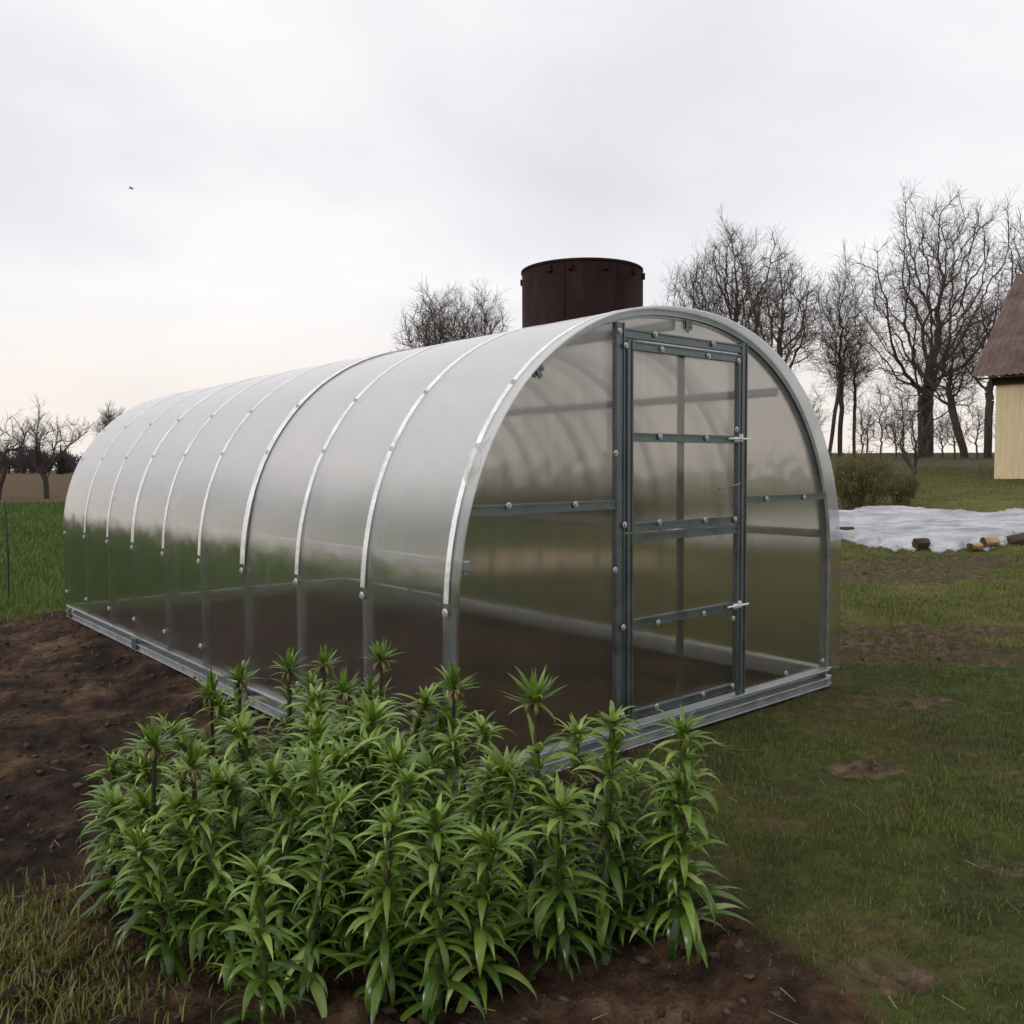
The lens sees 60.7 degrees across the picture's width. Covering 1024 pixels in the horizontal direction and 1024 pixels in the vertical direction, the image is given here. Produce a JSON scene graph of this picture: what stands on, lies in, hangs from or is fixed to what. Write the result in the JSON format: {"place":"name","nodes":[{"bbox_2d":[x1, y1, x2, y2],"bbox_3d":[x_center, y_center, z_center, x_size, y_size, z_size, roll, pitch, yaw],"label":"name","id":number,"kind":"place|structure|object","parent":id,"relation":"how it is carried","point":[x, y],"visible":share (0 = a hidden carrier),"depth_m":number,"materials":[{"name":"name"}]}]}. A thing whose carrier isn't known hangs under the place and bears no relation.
{"place":"outdoors","nodes":[
{"label":"outdoors","id":0,"kind":"place"},
{"bbox_2d":[0,453,1023,1023],"bbox_3d":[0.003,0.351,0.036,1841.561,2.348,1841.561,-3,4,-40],"label":"ground","id":1,"kind":"structure","parent":0,"point":[814,999],"depth_m":3.75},
{"bbox_2d":[0,414,41,499],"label":"apple tree","id":2,"kind":"object","parent":1,"relation":"on","point":[3,460],"visible":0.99,"depth_m":39.93,"materials":[{"name":"brown plant"}]},
{"bbox_2d":[0,395,95,498],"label":"apple tree","id":3,"kind":"object","parent":1,"relation":"on","point":[37,453],"visible":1,"depth_m":41.08,"materials":[{"name":"brown plant"}]},
{"bbox_2d":[75,746,134,895],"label":"crown imperial","id":4,"kind":"object","parent":1,"relation":"on","point":[111,871],"visible":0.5,"depth_m":2.99,"materials":[{"name":"green plant"}]},
{"bbox_2d":[92,399,123,435],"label":"bare tree","id":5,"kind":"object","parent":1,"relation":"on","point":[108,415],"visible":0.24,"depth_m":94.22,"materials":[{"name":"grey plant"}]},
{"bbox_2d":[67,783,164,924],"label":"crown imperial","id":6,"kind":"object","parent":1,"relation":"on","point":[115,798],"visible":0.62,"depth_m":2.77,"materials":[{"name":"green plant"}]},
{"bbox_2d":[0,607,238,1023],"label":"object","id":7,"kind":"object","parent":1,"relation":"on","point":[20,946],"visible":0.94,"depth_m":2.55,"materials":[{"name":"green plant"}]},
{"bbox_2d":[101,750,176,894],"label":"crown imperial","id":8,"kind":"object","parent":1,"relation":"on","point":[144,782],"visible":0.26,"depth_m":2.97,"materials":[{"name":"green plant"}]},
{"bbox_2d":[103,711,194,953],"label":"crown imperial","id":9,"kind":"object","parent":1,"relation":"on","point":[155,741],"visible":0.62,"depth_m":2.69,"materials":[{"name":"green plant"}]},
{"bbox_2d":[98,784,207,926],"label":"crown imperial","id":10,"kind":"object","parent":1,"relation":"on","point":[142,797],"visible":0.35,"depth_m":2.74,"materials":[{"name":"green plant"}]},
{"bbox_2d":[115,737,199,836],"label":"crown imperial","id":11,"kind":"object","parent":1,"relation":"on","point":[158,761],"visible":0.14,"depth_m":3.06,"materials":[{"name":"green plant"}]},
{"bbox_2d":[106,824,211,984],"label":"crown imperial","id":12,"kind":"object","parent":1,"relation":"on","point":[144,849],"visible":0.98,"depth_m":2.51,"materials":[{"name":"green plant"}]},
{"bbox_2d":[115,743,211,850],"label":"crown imperial","id":13,"kind":"object","parent":1,"relation":"on","point":[148,772],"visible":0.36,"depth_m":2.98,"materials":[{"name":"green plant"}]},
{"bbox_2d":[159,748,207,903],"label":"crown imperial","id":14,"kind":"object","parent":1,"relation":"on","point":[183,784],"visible":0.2,"depth_m":2.85,"materials":[{"name":"green plant"}]},
{"bbox_2d":[143,779,254,958],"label":"crown imperial","id":15,"kind":"object","parent":1,"relation":"on","point":[171,802],"visible":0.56,"depth_m":2.60,"materials":[{"name":"green plant"}]},
{"bbox_2d":[153,735,251,970],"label":"crown imperial","id":16,"kind":"object","parent":1,"relation":"on","point":[192,761],"visible":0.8,"depth_m":2.58,"materials":[{"name":"green plant"}]},
{"bbox_2d":[152,712,252,846],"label":"crown imperial","id":17,"kind":"object","parent":1,"relation":"on","point":[185,739],"visible":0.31,"depth_m":3.13,"materials":[{"name":"green plant"}]},
{"bbox_2d":[0,445,424,473],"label":"woods","id":18,"kind":"object","parent":1,"relation":"on","point":[71,461],"visible":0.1,"depth_m":243.48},
{"bbox_2d":[184,666,247,835],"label":"crown imperial","id":19,"kind":"object","parent":1,"relation":"on","point":[209,687],"visible":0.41,"depth_m":3.39,"materials":[{"name":"green plant"}]},
{"bbox_2d":[167,788,270,990],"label":"crown imperial","id":20,"kind":"object","parent":1,"relation":"on","point":[214,865],"visible":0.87,"depth_m":2.52,"materials":[{"name":"green plant"}]},
{"bbox_2d":[185,756,267,895],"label":"crown imperial","id":21,"kind":"object","parent":1,"relation":"on","point":[215,773],"visible":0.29,"depth_m":2.77,"materials":[{"name":"green plant"}]},
{"bbox_2d":[187,657,271,827],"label":"crown imperial","id":22,"kind":"object","parent":1,"relation":"on","point":[239,676],"visible":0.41,"depth_m":3.57,"materials":[{"name":"green plant"}]},
{"bbox_2d":[0,480,460,616],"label":"crop","id":23,"kind":"object","parent":1,"relation":"on","point":[20,515],"visible":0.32,"depth_m":16.79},
{"bbox_2d":[193,688,270,830],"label":"crown imperial","id":24,"kind":"object","parent":1,"relation":"on","point":[219,706],"visible":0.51,"depth_m":3.38,"materials":[{"name":"green plant"}]},
{"bbox_2d":[203,762,290,937],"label":"crown imperial","id":25,"kind":"object","parent":1,"relation":"on","point":[231,791],"visible":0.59,"depth_m":2.76,"materials":[{"name":"green plant"}]},
{"bbox_2d":[206,705,311,866],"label":"crown imperial","id":26,"kind":"object","parent":1,"relation":"on","point":[242,727],"visible":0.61,"depth_m":3.12,"materials":[{"name":"green plant"}]},
{"bbox_2d":[211,848,319,1023],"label":"crown imperial","id":27,"kind":"object","parent":1,"relation":"on","point":[262,933],"visible":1,"depth_m":2.26,"materials":[{"name":"green plant"}]},
{"bbox_2d":[205,741,344,977],"bbox_3d":[-0.717,1.073,2.681,0.500,0.631,0.386,-3,4,-40],"label":"crown imperial","id":28,"kind":"object","parent":1,"relation":"on","point":[285,847],"visible":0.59,"depth_m":2.67,"materials":[{"name":"green plant"}]},
{"bbox_2d":[259,647,306,801],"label":"crown imperial","id":29,"kind":"object","parent":1,"relation":"on","point":[290,690],"visible":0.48,"depth_m":3.63,"materials":[{"name":"green plant"}]},
{"bbox_2d":[242,720,342,900],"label":"crown imperial","id":30,"kind":"object","parent":1,"relation":"on","point":[309,752],"visible":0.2,"depth_m":2.91,"materials":[{"name":"green plant"}]},
{"bbox_2d":[232,744,362,963],"bbox_3d":[-0.656,1.091,2.756,0.494,0.653,0.399,1,3,19],"label":"crown imperial","id":31,"kind":"object","parent":1,"relation":"on","point":[270,774],"visible":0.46,"depth_m":2.73,"materials":[{"name":"green plant"}]},
{"bbox_2d":[268,695,339,833],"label":"crown imperial","id":32,"kind":"object","parent":1,"relation":"on","point":[317,714],"visible":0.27,"depth_m":3.29,"materials":[{"name":"green plant"}]},
{"bbox_2d":[277,681,342,843],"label":"crown imperial","id":33,"kind":"object","parent":1,"relation":"on","point":[310,698],"visible":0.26,"depth_m":3.38,"materials":[{"name":"green plant"}]},
{"bbox_2d":[256,779,371,1018],"bbox_3d":[-0.556,1.108,2.522,0.268,0.589,0.434,1,3,29],"label":"crown imperial","id":34,"kind":"object","parent":1,"relation":"on","point":[311,951],"visible":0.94,"depth_m":2.50,"materials":[{"name":"green plant"}]},
{"bbox_2d":[287,668,342,798],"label":"crown imperial","id":35,"kind":"object","parent":1,"relation":"on","point":[313,681],"visible":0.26,"depth_m":3.63,"materials":[{"name":"green plant"}]},
{"bbox_2d":[287,708,349,856],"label":"crown imperial","id":36,"kind":"object","parent":1,"relation":"on","point":[317,727],"visible":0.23,"depth_m":3.09,"materials":[{"name":"green plant"}]},
{"bbox_2d":[298,643,343,810],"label":"crown imperial","id":37,"kind":"object","parent":1,"relation":"on","point":[325,666],"visible":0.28,"depth_m":3.48,"materials":[{"name":"green plant"}]},
{"bbox_2d":[286,750,373,971],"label":"crown imperial","id":38,"kind":"object","parent":1,"relation":"on","point":[315,770],"visible":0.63,"depth_m":2.67,"materials":[{"name":"green plant"}]},
{"bbox_2d":[283,734,381,945],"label":"crown imperial","id":39,"kind":"object","parent":1,"relation":"on","point":[350,757],"visible":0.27,"depth_m":2.86,"materials":[{"name":"green plant"}]},
{"bbox_2d":[303,738,384,942],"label":"crown imperial","id":40,"kind":"object","parent":1,"relation":"on","point":[353,829],"visible":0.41,"depth_m":2.79,"materials":[{"name":"green plant"}]},
{"bbox_2d":[317,665,375,862],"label":"crown imperial","id":41,"kind":"object","parent":1,"relation":"on","point":[344,694],"visible":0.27,"depth_m":3.25,"materials":[{"name":"green plant"}]},
{"bbox_2d":[321,728,393,902],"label":"crown imperial","id":42,"kind":"object","parent":1,"relation":"on","point":[366,759],"visible":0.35,"depth_m":2.93,"materials":[{"name":"green plant"}]},
{"bbox_2d":[319,690,395,857],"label":"crown imperial","id":43,"kind":"object","parent":1,"relation":"on","point":[356,705],"visible":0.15,"depth_m":3.21,"materials":[{"name":"green plant"}]},
{"bbox_2d":[334,687,414,885],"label":"crown imperial","id":44,"kind":"object","parent":1,"relation":"on","point":[370,715],"visible":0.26,"depth_m":3.07,"materials":[{"name":"green plant"}]},
{"bbox_2d":[350,669,399,803],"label":"crown imperial","id":45,"kind":"object","parent":1,"relation":"on","point":[368,684],"visible":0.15,"depth_m":3.37,"materials":[{"name":"green plant"}]},
{"bbox_2d":[318,794,431,1023],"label":"crown imperial","id":46,"kind":"object","parent":1,"relation":"on","point":[381,980],"visible":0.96,"depth_m":2.42,"materials":[{"name":"green plant"}]},
{"bbox_2d":[354,636,409,848],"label":"crown imperial","id":47,"kind":"object","parent":1,"relation":"on","point":[382,655],"visible":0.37,"depth_m":3.33,"materials":[{"name":"green plant"}]},
{"bbox_2d":[332,760,447,983],"bbox_3d":[-0.357,1.090,2.575,0.394,0.681,0.284,-3,4,-40],"label":"crown imperial","id":48,"kind":"object","parent":1,"relation":"on","point":[406,781],"visible":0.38,"depth_m":2.58,"materials":[{"name":"green plant"}]},
{"bbox_2d":[344,724,436,929],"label":"crown imperial","id":49,"kind":"object","parent":1,"relation":"on","point":[387,802],"visible":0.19,"depth_m":2.91,"materials":[{"name":"green plant"}]},
{"bbox_2d":[358,729,453,946],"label":"crown imperial","id":50,"kind":"object","parent":1,"relation":"on","point":[397,753],"visible":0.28,"depth_m":2.78,"materials":[{"name":"green plant"}]},
{"bbox_2d":[367,740,468,937],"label":"crown imperial","id":51,"kind":"object","parent":1,"relation":"on","point":[428,804],"visible":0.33,"depth_m":2.82,"materials":[{"name":"green plant"}]},
{"bbox_2d":[376,730,461,884],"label":"crown imperial","id":52,"kind":"object","parent":1,"relation":"on","point":[410,741],"visible":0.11,"depth_m":2.97,"materials":[{"name":"green plant"}]},
{"bbox_2d":[387,680,455,801],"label":"crown imperial","id":53,"kind":"object","parent":1,"relation":"on","point":[424,702],"visible":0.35,"depth_m":3.29,"materials":[{"name":"green plant"}]},
{"bbox_2d":[376,690,470,853],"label":"crown imperial","id":54,"kind":"object","parent":1,"relation":"on","point":[441,721],"visible":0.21,"depth_m":3.31,"materials":[{"name":"green plant"}]},
{"bbox_2d":[388,273,486,350],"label":"bare tree","id":55,"kind":"object","parent":1,"relation":"on","point":[438,328],"visible":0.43,"depth_m":58.70,"materials":[{"name":"brown plant"}]},
{"bbox_2d":[386,792,492,1023],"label":"crown imperial","id":56,"kind":"object","parent":1,"relation":"on","point":[436,973],"visible":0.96,"depth_m":2.36,"materials":[{"name":"green plant"}]},
{"bbox_2d":[63,305,831,795],"bbox_3d":[-1.098,0.136,6.919,3.062,2.610,6.260,-3,4,-40],"label":"greenhouse","id":57,"kind":"object","parent":1,"relation":"on","point":[573,451],"visible":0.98,"depth_m":4.67,"materials":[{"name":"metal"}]},
{"bbox_2d":[620,525,748,721],"bbox_3d":[0.916,0.555,4.620,1.045,0.930,0.092,-3,4,-40],"label":"lower door leaf","id":58,"kind":"structure","parent":57,"relation":"in","point":[682,626],"depth_m":4.62,"materials":[{"name":"metal"}]},
{"bbox_2d":[623,340,750,531],"bbox_3d":[0.921,-0.385,4.570,1.032,0.933,0.106,-3,4,-40],"label":"upper door leaf","id":59,"kind":"structure","parent":57,"relation":"in","point":[684,439],"depth_m":4.57,"materials":[{"name":"metal"}]},
{"bbox_2d":[423,661,485,851],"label":"crown imperial","id":60,"kind":"object","parent":1,"relation":"on","point":[452,678],"visible":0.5,"depth_m":3.23,"materials":[{"name":"green plant"}]},
{"bbox_2d":[426,718,485,883],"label":"crown imperial","id":61,"kind":"object","parent":1,"relation":"on","point":[452,741],"visible":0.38,"depth_m":2.94,"materials":[{"name":"green plant"}]},
{"bbox_2d":[421,755,506,956],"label":"crown imperial","id":62,"kind":"object","parent":1,"relation":"on","point":[452,873],"visible":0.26,"depth_m":2.73,"materials":[{"name":"green plant"}]},
{"bbox_2d":[453,278,514,340],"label":"bare tree","id":63,"kind":"object","parent":1,"relation":"on","point":[484,320],"visible":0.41,"depth_m":60.16,"materials":[{"name":"brown plant"}]},
{"bbox_2d":[425,742,547,953],"bbox_3d":[-0.123,1.065,2.761,0.409,0.716,0.441,-3,4,-40],"label":"crown imperial","id":64,"kind":"object","parent":1,"relation":"on","point":[496,756],"visible":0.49,"depth_m":2.71,"materials":[{"name":"green plant"}]},
{"bbox_2d":[427,811,546,1012],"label":"crown imperial","id":65,"kind":"object","parent":1,"relation":"on","point":[486,929],"visible":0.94,"depth_m":2.39,"materials":[{"name":"green plant"}]},
{"bbox_2d":[454,710,531,880],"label":"crown imperial","id":66,"kind":"object","parent":1,"relation":"on","point":[485,733],"visible":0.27,"depth_m":2.98,"materials":[{"name":"green plant"}]},
{"bbox_2d":[458,762,549,953],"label":"crown imperial","id":67,"kind":"object","parent":1,"relation":"on","point":[512,796],"visible":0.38,"depth_m":2.66,"materials":[{"name":"green plant"}]},
{"bbox_2d":[0,557,1018,1023],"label":"soil clods","id":68,"kind":"object","parent":1,"relation":"on","point":[640,959],"visible":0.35,"depth_m":3.49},
{"bbox_2d":[1,562,1023,1023],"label":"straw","id":69,"kind":"object","parent":1,"relation":"on","point":[587,844],"visible":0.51,"depth_m":3.50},
{"bbox_2d":[486,664,596,958],"bbox_3d":[0.090,0.945,2.708,0.365,0.945,0.407,-1,3,-20],"label":"crown imperial","id":70,"kind":"object","parent":1,"relation":"on","point":[535,692],"visible":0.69,"depth_m":2.68,"materials":[{"name":"green plant"}]},
{"bbox_2d":[494,769,622,988],"bbox_3d":[0.135,1.079,2.539,0.337,0.636,0.310,2,4,36],"label":"crown imperial","id":71,"kind":"object","parent":1,"relation":"on","point":[558,816],"visible":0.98,"depth_m":2.50,"materials":[{"name":"green plant"}]},
{"bbox_2d":[543,712,614,912],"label":"crown imperial","id":72,"kind":"object","parent":1,"relation":"on","point":[576,730],"visible":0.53,"depth_m":2.94,"materials":[{"name":"green plant"}]},
{"bbox_2d":[520,257,644,327],"bbox_3d":[1.437,-2.269,17.895,2.478,5.233,2.495,-3,4,-40],"label":"steel tank","id":73,"kind":"object","parent":1,"relation":"on","point":[558,290],"visible":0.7,"depth_m":16.72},
{"bbox_2d":[565,699,658,964],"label":"crown imperial","id":74,"kind":"object","parent":1,"relation":"on","point":[608,871],"visible":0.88,"depth_m":2.63,"materials":[{"name":"green plant"}]},
{"bbox_2d":[574,756,666,945],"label":"crown imperial","id":75,"kind":"object","parent":1,"relation":"on","point":[632,803],"visible":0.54,"depth_m":2.69,"materials":[{"name":"green plant"}]},
{"bbox_2d":[613,758,717,917],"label":"crown imperial","id":76,"kind":"object","parent":1,"relation":"on","point":[666,774],"visible":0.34,"depth_m":2.69,"materials":[{"name":"green plant"}]},
{"bbox_2d":[629,776,709,941],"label":"crown imperial","id":77,"kind":"object","parent":1,"relation":"on","point":[653,909],"visible":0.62,"depth_m":2.61,"materials":[{"name":"green plant"}]},
{"bbox_2d":[609,706,755,967],"bbox_3d":[0.524,0.982,2.599,0.374,0.817,0.376,-3,4,-40],"label":"crown imperial","id":78,"kind":"object","parent":1,"relation":"on","point":[680,924],"visible":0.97,"depth_m":2.57,"materials":[{"name":"green plant"}]},
{"bbox_2d":[654,238,758,328],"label":"bare tree","id":79,"kind":"object","parent":1,"relation":"on","point":[689,293],"visible":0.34,"depth_m":48.90,"materials":[{"name":"brown plant"}]},
{"bbox_2d":[676,203,795,345],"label":"bare tree","id":80,"kind":"object","parent":1,"relation":"on","point":[735,314],"visible":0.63,"depth_m":46.78,"materials":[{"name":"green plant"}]},
{"bbox_2d":[726,233,835,376],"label":"bare tree","id":81,"kind":"object","parent":1,"relation":"on","point":[782,329],"visible":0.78,"depth_m":44.86,"materials":[{"name":"brown plant"}]},
{"bbox_2d":[797,237,886,458],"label":"bare tree","id":82,"kind":"object","parent":1,"relation":"on","point":[832,320],"visible":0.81,"depth_m":46.23,"materials":[{"name":"brown plant"}]},
{"bbox_2d":[815,318,872,458],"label":"bare tree","id":83,"kind":"object","parent":1,"relation":"on","point":[840,380],"visible":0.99,"depth_m":45.64,"materials":[{"name":"brown plant"}]},
{"bbox_2d":[672,505,1023,553],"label":"garden fleece","id":84,"kind":"object","parent":1,"relation":"on","point":[894,528],"visible":0.56,"depth_m":14.80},
{"bbox_2d":[830,325,881,457],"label":"bare tree","id":85,"kind":"object","parent":1,"relation":"on","point":[854,391],"visible":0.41,"depth_m":48.66,"materials":[{"name":"brown plant"}]},
{"bbox_2d":[846,392,885,453],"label":"sapling","id":86,"kind":"object","parent":1,"relation":"on","point":[868,425],"visible":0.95,"depth_m":43.82,"materials":[{"name":"brown plant"}]},
{"bbox_2d":[823,441,910,509],"bbox_3d":[7.354,-0.764,18.548,2.010,1.476,2.042,-3,4,-40],"label":"bush","id":87,"kind":"object","parent":1,"relation":"on","point":[850,482],"visible":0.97,"depth_m":18.30,"materials":[{"name":"green plant"}]},
{"bbox_2d":[857,379,899,456],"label":"sapling","id":88,"kind":"object","parent":1,"relation":"on","point":[883,402],"visible":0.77,"depth_m":45.76,"materials":[{"name":"brown plant"}]},
{"bbox_2d":[875,410,918,458],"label":"sapling","id":89,"kind":"object","parent":1,"relation":"on","point":[902,433],"visible":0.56,"depth_m":44.85,"materials":[{"name":"brown plant"}]},
{"bbox_2d":[882,377,925,457],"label":"sapling","id":90,"kind":"object","parent":1,"relation":"on","point":[903,402],"visible":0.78,"depth_m":46.69,"materials":[{"name":"brown plant"}]},
{"bbox_2d":[888,465,927,504],"bbox_3d":[8.591,-0.604,19.345,1.117,0.938,0.973,0,3,13],"label":"bush","id":91,"kind":"object","parent":1,"relation":"on","point":[906,494],"visible":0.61,"depth_m":19.18,"materials":[{"name":"green plant"}]},
{"bbox_2d":[879,392,950,498],"bbox_3d":[9.439,-1.504,20.412,1.544,2.587,1.426,0,3,8],"label":"young tree","id":92,"kind":"object","parent":1,"relation":"on","point":[915,449],"visible":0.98,"depth_m":20.38,"materials":[{"name":"brown plant"}]},
{"bbox_2d":[841,176,1023,456],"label":"bare tree","id":93,"kind":"object","parent":1,"relation":"on","point":[944,282],"visible":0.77,"depth_m":49.05,"materials":[{"name":"brown plant"}]},
{"bbox_2d":[925,401,961,458],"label":"sapling","id":94,"kind":"object","parent":1,"relation":"on","point":[943,423],"visible":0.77,"depth_m":44.83,"materials":[{"name":"brown plant"}]},
{"bbox_2d":[903,319,985,457],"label":"bare tree","id":95,"kind":"object","parent":1,"relation":"on","point":[949,394],"visible":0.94,"depth_m":46.58,"materials":[{"name":"brown plant"}]},
{"bbox_2d":[937,401,980,459],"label":"sapling","id":96,"kind":"object","parent":1,"relation":"on","point":[956,430],"visible":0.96,"depth_m":43.85,"materials":[{"name":"brown plant"}]},
{"bbox_2d":[945,280,1007,457],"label":"bare tree","id":97,"kind":"object","parent":1,"relation":"on","point":[989,395],"visible":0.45,"depth_m":45.64,"materials":[{"name":"brown plant"}]},
{"bbox_2d":[960,400,993,458],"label":"sapling","id":98,"kind":"object","parent":1,"relation":"on","point":[978,426],"visible":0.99,"depth_m":43.84,"materials":[{"name":"brown plant"}]},
{"bbox_2d":[970,206,1023,335],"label":"bare tree","id":99,"kind":"object","parent":1,"relation":"on","point":[1001,300],"visible":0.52,"depth_m":44.04,"materials":[{"name":"brown plant"}]},
{"bbox_2d":[971,273,1023,478],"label":"shed","id":100,"kind":"structure","parent":1,"relation":"on","point":[1002,353],"depth_m":25.80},
{"bbox_2d":[0,0,1023,469],"label":"sky","id":101,"kind":"structure","parent":0,"point":[293,168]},
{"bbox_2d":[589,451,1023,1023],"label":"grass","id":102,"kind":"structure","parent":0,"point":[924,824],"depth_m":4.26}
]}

